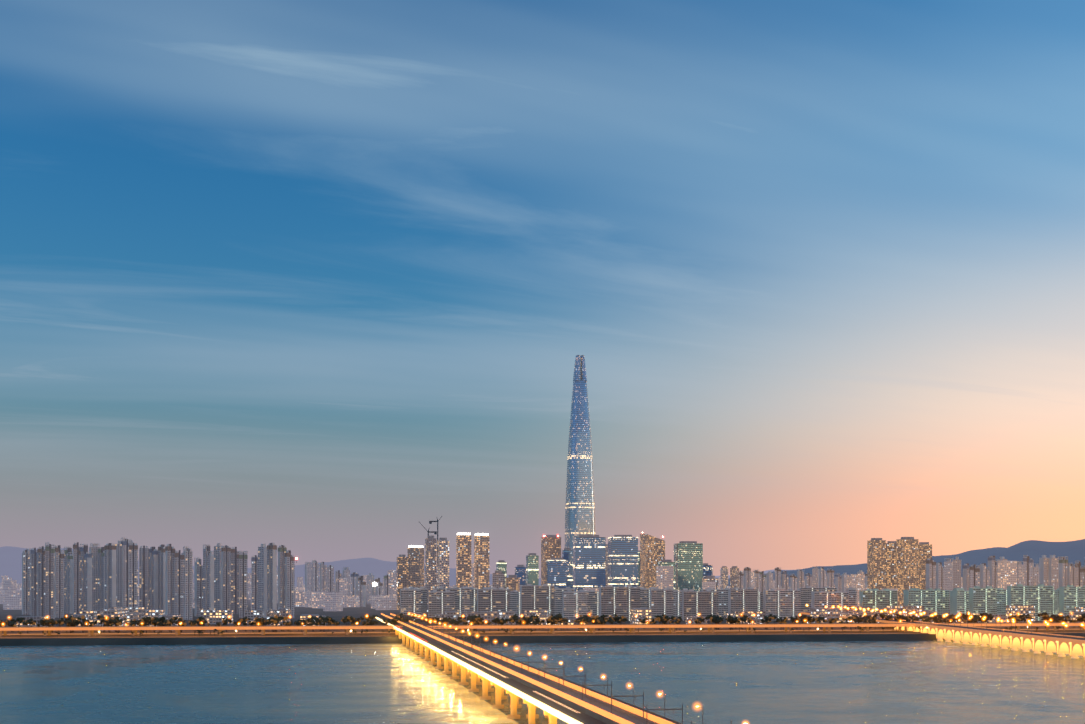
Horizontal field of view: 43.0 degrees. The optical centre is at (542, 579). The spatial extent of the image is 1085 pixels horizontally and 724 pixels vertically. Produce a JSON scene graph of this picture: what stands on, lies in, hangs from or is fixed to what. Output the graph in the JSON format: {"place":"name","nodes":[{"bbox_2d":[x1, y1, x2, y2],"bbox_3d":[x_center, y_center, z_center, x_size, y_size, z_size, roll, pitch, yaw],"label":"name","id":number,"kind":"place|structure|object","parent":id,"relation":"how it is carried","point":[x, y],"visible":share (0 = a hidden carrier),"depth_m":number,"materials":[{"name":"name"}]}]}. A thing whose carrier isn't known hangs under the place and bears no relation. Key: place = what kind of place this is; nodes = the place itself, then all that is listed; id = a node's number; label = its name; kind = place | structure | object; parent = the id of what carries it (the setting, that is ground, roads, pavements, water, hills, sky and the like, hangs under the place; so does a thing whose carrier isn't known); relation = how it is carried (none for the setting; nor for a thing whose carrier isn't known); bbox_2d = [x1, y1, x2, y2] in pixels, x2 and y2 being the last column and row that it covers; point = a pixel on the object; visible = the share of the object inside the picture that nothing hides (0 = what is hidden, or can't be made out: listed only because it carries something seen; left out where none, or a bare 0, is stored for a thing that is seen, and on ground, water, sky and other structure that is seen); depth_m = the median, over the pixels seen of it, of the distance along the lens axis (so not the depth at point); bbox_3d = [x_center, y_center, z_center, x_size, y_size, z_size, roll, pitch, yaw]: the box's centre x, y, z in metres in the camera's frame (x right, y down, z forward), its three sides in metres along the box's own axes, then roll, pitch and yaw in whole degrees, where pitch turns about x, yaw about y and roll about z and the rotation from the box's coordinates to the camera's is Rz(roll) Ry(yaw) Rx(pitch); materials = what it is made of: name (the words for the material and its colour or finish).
{"place":"outdoors","nodes":[
{"label":"outdoors","id":0,"kind":"place"},
{"bbox_2d":[0,546,540,585],"bbox_3d":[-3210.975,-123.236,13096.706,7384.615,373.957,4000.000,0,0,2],"label":"mountain","id":1,"kind":"structure","parent":0,"point":[10,562],"depth_m":11961.62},
{"bbox_2d":[0,561,1016,610],"bbox_3d":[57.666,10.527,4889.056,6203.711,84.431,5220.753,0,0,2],"label":"city buildings","id":2,"kind":"structure","parent":0,"point":[10,594],"depth_m":2529.55,"materials":[{"name":"concrete"}]},
{"bbox_2d":[0,640,1084,723],"bbox_3d":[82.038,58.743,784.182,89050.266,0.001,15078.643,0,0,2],"label":"river water","id":3,"kind":"structure","parent":0,"point":[859,682],"depth_m":779.84,"materials":[{"name":"blue liquid"}]},
{"bbox_2d":[393,628,557,723],"bbox_3d":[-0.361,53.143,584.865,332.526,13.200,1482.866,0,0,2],"label":"bridge piers","id":4,"kind":"structure","parent":3,"relation":"in","point":[486,684],"depth_m":721.33,"materials":[{"name":"yellow concrete"}]},
{"bbox_2d":[375,613,681,723],"bbox_3d":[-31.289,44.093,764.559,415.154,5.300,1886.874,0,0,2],"label":"bridge","id":5,"kind":"structure","parent":4,"relation":"on","point":[567,708],"depth_m":566.97,"materials":[{"name":"concrete"}]},
{"bbox_2d":[387,613,747,723],"bbox_3d":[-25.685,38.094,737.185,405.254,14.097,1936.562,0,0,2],"label":"street lights","id":6,"kind":"object","parent":5,"relation":"on","point":[508,656],"visible":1,"depth_m":567.24,"materials":[{"name":"grey metal"}]},
{"bbox_2d":[0,591,1084,645],"bbox_3d":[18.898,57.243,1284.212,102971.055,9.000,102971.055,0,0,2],"label":"ground","id":7,"kind":"structure","parent":0,"point":[351,638],"depth_m":1324.30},
{"bbox_2d":[22,538,294,619],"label":"apartment buildings","id":8,"kind":"structure","parent":7,"relation":"on","point":[57,582],"depth_m":1913.80,"materials":[{"name":"concrete"}]},
{"bbox_2d":[305,560,387,606],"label":"apartments","id":9,"kind":"structure","parent":7,"relation":"on","point":[358,585],"depth_m":2999.35,"materials":[{"name":"concrete"}]},
{"bbox_2d":[0,612,1084,636],"bbox_3d":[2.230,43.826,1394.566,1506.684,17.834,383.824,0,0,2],"label":"riverside trees","id":10,"kind":"object","parent":7,"relation":"on","point":[70,621],"visible":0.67,"depth_m":1422.34,"materials":[{"name":"green plant"}]},
{"bbox_2d":[400,584,856,620],"bbox_3d":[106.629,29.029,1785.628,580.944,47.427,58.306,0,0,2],"label":"apartment buildings","id":11,"kind":"structure","parent":7,"relation":"on","point":[620,601],"depth_m":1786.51,"materials":[{"name":"concrete"}]},
{"bbox_2d":[397,532,931,611],"bbox_3d":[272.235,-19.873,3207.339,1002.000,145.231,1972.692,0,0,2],"label":"high-rise buildings","id":12,"kind":"structure","parent":7,"relation":"on","point":[592,561],"depth_m":2660.56,"materials":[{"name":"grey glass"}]},
{"bbox_2d":[419,516,441,564],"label":"tower cranes","id":13,"kind":"object","parent":12,"relation":"on","point":[434,532],"visible":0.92,"depth_m":2245.15,"materials":[{"name":"grey metal"}]},
{"bbox_2d":[739,555,1084,609],"bbox_3d":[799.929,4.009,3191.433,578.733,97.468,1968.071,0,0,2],"label":"apartments","id":14,"kind":"structure","parent":7,"relation":"on","point":[1056,573],"depth_m":2411.74,"materials":[{"name":"concrete"}]},
{"bbox_2d":[801,612,1084,658],"bbox_3d":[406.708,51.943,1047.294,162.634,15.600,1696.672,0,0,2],"label":"road bridge","id":15,"kind":"structure","parent":7,"relation":"on","point":[1049,644],"depth_m":1166.17,"materials":[{"name":"concrete"}]},
{"bbox_2d":[807,605,1084,639],"bbox_3d":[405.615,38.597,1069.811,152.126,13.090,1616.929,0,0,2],"label":"street lights","id":16,"kind":"object","parent":15,"relation":"on","point":[967,622],"visible":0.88,"depth_m":1281.34},
{"bbox_2d":[859,584,1084,620],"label":"apartment buildings","id":17,"kind":"structure","parent":7,"relation":"on","point":[1040,597],"depth_m":1766.55,"materials":[{"name":"concrete"}]},
{"bbox_2d":[0,622,1084,637],"bbox_3d":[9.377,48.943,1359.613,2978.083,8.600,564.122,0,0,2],"label":"expressway viaduct road","id":18,"kind":"structure","parent":0,"point":[592,627],"depth_m":1351.32,"materials":[{"name":"brown concrete"}]},
{"bbox_2d":[9,614,1027,634],"bbox_3d":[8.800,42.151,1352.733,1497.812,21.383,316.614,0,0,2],"label":"riverside streetlamps","id":19,"kind":"object","parent":18,"relation":"on","point":[523,622],"visible":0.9,"depth_m":1353.80,"materials":[{"name":"yellow metal"}]},
{"bbox_2d":[0,0,1084,577],"label":"sky","id":20,"kind":"structure","parent":0,"point":[319,280],"materials":[{"name":"blue"}]},
{"bbox_2d":[16,605,1084,630],"bbox_3d":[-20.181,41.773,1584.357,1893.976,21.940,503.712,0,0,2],"label":"lowrise buildings","id":21,"kind":"structure","parent":0,"point":[129,614],"depth_m":1553.84,"materials":[{"name":"concrete"}]},
{"bbox_2d":[565,355,594,549],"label":"supertall tower","id":22,"kind":"structure","parent":0,"point":[580,511],"depth_m":3064.68,"materials":[{"name":"blue glass"}]},
{"bbox_2d":[715,569,786,577],"bbox_3d":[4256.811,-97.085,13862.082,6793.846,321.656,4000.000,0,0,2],"label":"mountain","id":23,"kind":"structure","parent":0,"point":[766,571],"depth_m":13408.95,"materials":[{"name":"grey"}]},
{"bbox_2d":[728,539,1084,586],"bbox_3d":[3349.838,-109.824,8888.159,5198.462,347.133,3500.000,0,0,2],"label":"mountain","id":24,"kind":"structure","parent":0,"point":[1072,551],"depth_m":8243.17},
{"bbox_2d":[873,588,1058,615],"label":"apartment buildings","id":25,"kind":"structure","parent":0,"point":[1001,599],"depth_m":1922.16,"materials":[{"name":"concrete"}]}
]}

